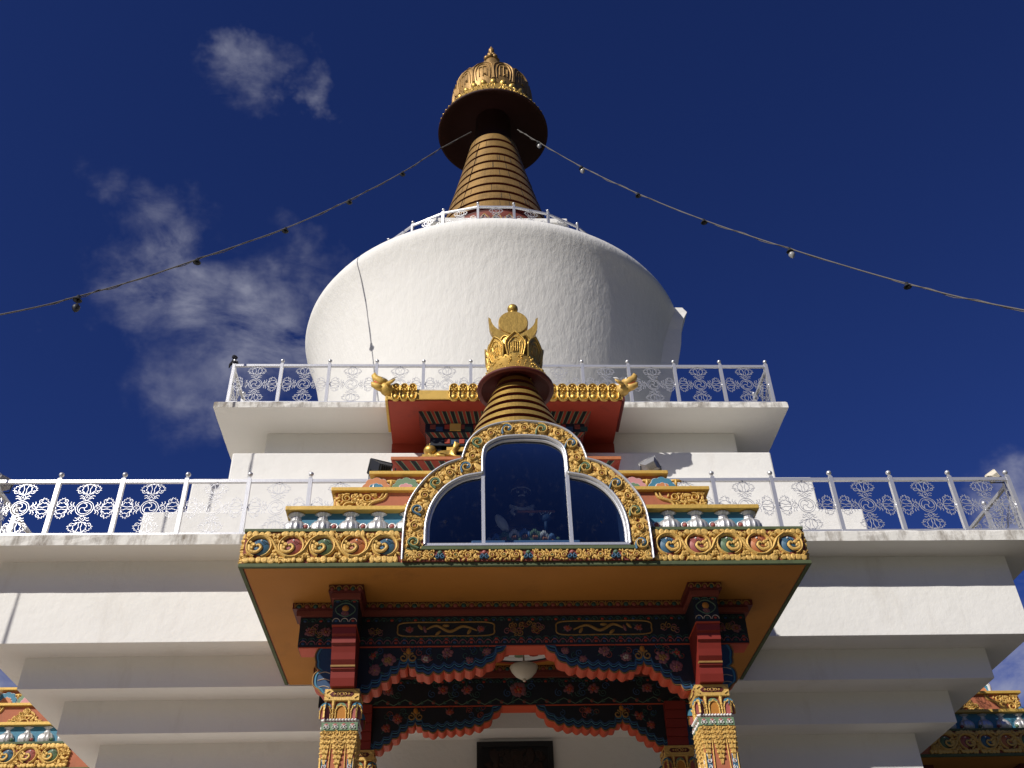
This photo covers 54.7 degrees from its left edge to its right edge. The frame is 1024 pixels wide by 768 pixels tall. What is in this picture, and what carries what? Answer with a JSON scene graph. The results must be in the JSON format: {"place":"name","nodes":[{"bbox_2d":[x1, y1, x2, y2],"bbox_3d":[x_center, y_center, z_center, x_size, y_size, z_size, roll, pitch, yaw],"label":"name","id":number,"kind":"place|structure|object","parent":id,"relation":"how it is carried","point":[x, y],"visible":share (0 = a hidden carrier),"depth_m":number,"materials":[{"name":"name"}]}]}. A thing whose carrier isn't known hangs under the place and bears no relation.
{"place":"outdoors","nodes":[
{"label":"outdoors","id":0,"kind":"place"},
{"bbox_2d":[0,0,1023,707],"label":"sky","id":1,"kind":"structure","parent":0,"point":[139,138],"materials":[{"name":"blue"}]},
{"label":"plaza","id":2,"kind":"structure","parent":0,"visible":0},
{"bbox_2d":[0,687,88,767],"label":"entrance porch","id":3,"kind":"object","parent":2,"relation":"on","point":[29,738],"visible":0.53,"depth_m":18.76,"materials":[{"name":"multicoloured paint"}]},
{"bbox_2d":[0,47,1023,767],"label":"stupa","id":4,"kind":"object","parent":2,"relation":"on","point":[886,649],"visible":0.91,"depth_m":15.83,"materials":[{"name":"white paint"}]},
{"bbox_2d":[0,132,471,314],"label":"string lights","id":5,"kind":"object","parent":4,"relation":"attached to","point":[77,298],"visible":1,"depth_m":21.24,"materials":[{"name":"rubber"}]},
{"bbox_2d":[387,202,587,239],"bbox_3d":[-0.565,-2.136,29.840,7.868,1.168,7.853,0,-37,-2],"label":"dome railing","id":6,"kind":"object","parent":4,"relation":"on","point":[514,207],"visible":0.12,"depth_m":27.09,"materials":[{"name":"silver metal"}]},
{"bbox_2d":[226,359,775,401],"bbox_3d":[-0.252,1.202,22.538,11.484,1.167,4.214,0,-37,-2],"label":"terrace railing","id":7,"kind":"object","parent":4,"relation":"on","point":[470,366],"visible":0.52,"depth_m":20.97,"materials":[{"name":"silver metal"}]},
{"bbox_2d":[229,355,238,367],"bbox_3d":[-5.876,-0.464,20.976,0.158,0.343,0.177,-26,-43,28],"label":"rag","id":8,"kind":"object","parent":7,"relation":"attached to","point":[232,361],"visible":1,"depth_m":20.93,"materials":[{"name":"black fabric"}]},
{"bbox_2d":[371,373,637,470],"bbox_3d":[-0.141,1.079,19.990,5.366,2.090,1.875,0,-37,-2],"label":"shrine niche","id":9,"kind":"object","parent":4,"relation":"on","point":[589,416],"visible":0.59,"depth_m":19.86,"materials":[{"name":"paint"}]},
{"bbox_2d":[421,443,436,456],"bbox_3d":[-1.622,1.366,19.637,0.360,0.380,0.260,0,-37,-2],"label":"gold vase","id":10,"kind":"object","parent":9,"relation":"on","point":[430,450],"visible":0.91,"depth_m":19.56,"materials":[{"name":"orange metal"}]},
{"bbox_2d":[435,441,459,456],"bbox_3d":[-1.274,1.313,19.616,0.532,0.418,0.223,0,-37,-2],"label":"gold deer","id":11,"kind":"object","parent":9,"relation":"on","point":[452,451],"visible":0.94,"depth_m":19.51},
{"bbox_2d":[0,470,1023,534],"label":"terrace railing","id":12,"kind":"object","parent":4,"relation":"on","point":[1007,487],"visible":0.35,"depth_m":16.07,"materials":[{"name":"silver metal"}]},
{"bbox_2d":[0,474,13,492],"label":"floodlight","id":13,"kind":"object","parent":12,"relation":"attached to","point":[4,487],"visible":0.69,"depth_m":16.29,"materials":[{"name":"grey metal"}]},
{"bbox_2d":[985,469,1003,483],"bbox_3d":[8.161,1.563,16.811,0.248,0.296,0.269,-19,-41,21],"label":"floodlight","id":14,"kind":"object","parent":12,"relation":"attached to","point":[993,473],"visible":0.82,"depth_m":16.76,"materials":[{"name":"beige metal"}]},
{"bbox_2d":[517,129,1023,311],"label":"string lights","id":15,"kind":"object","parent":4,"relation":"attached to","point":[791,253],"visible":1,"depth_m":22.34,"materials":[{"name":"rubber"}]},
{"label":"ground","id":16,"kind":"structure","parent":0,"visible":0},
{"bbox_2d":[238,304,811,767],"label":"entrance porch","id":17,"kind":"object","parent":16,"relation":"on","point":[396,608],"visible":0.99,"depth_m":12.76,"materials":[{"name":"wood"}]},
{"bbox_2d":[367,458,395,478],"bbox_3d":[-1.910,1.289,14.574,0.366,0.441,0.343,16,-41,-22],"label":"floodlight","id":18,"kind":"object","parent":17,"relation":"on","point":[377,465],"visible":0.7,"depth_m":14.54,"materials":[{"name":"grey metal"}]},
{"bbox_2d":[510,655,537,681],"bbox_3d":[0.161,3.809,13.668,0.390,0.615,0.390,0,-37,-2],"label":"ceiling lamp","id":19,"kind":"object","parent":17,"relation":"hanging from","point":[524,670],"visible":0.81,"depth_m":13.47,"materials":[{"name":"white glass"}]},
{"bbox_2d":[471,540,579,542],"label":"altar block","id":20,"kind":"structure","parent":17,"relation":"on","point":[513,541],"depth_m":12.65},
{"bbox_2d":[486,528,560,540],"bbox_3d":[0.146,2.345,13.367,1.206,0.285,1.210,0,-37,-2],"label":"lotus throne","id":21,"kind":"object","parent":20,"relation":"on","point":[524,534],"visible":0.25,"depth_m":12.97,"materials":[{"name":"blue paint"}]},
{"bbox_2d":[489,478,556,537],"bbox_3d":[0.133,1.750,13.691,0.913,1.065,0.852,0,-37,-2],"label":"seated statue","id":22,"kind":"object","parent":21,"relation":"on","point":[521,514],"visible":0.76,"depth_m":13.42,"materials":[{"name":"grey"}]},
{"bbox_2d":[638,455,661,469],"bbox_3d":[2.057,1.276,14.772,0.338,0.497,0.308,-12,-39,13],"label":"floodlight","id":23,"kind":"object","parent":17,"relation":"on","point":[651,463],"visible":0.7,"depth_m":14.76,"materials":[{"name":"grey metal"}]},
{"bbox_2d":[920,683,1023,767],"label":"entrance porch","id":24,"kind":"object","parent":16,"relation":"on","point":[986,730],"visible":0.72,"depth_m":19.09,"materials":[{"name":"multicoloured paint"}]}
]}

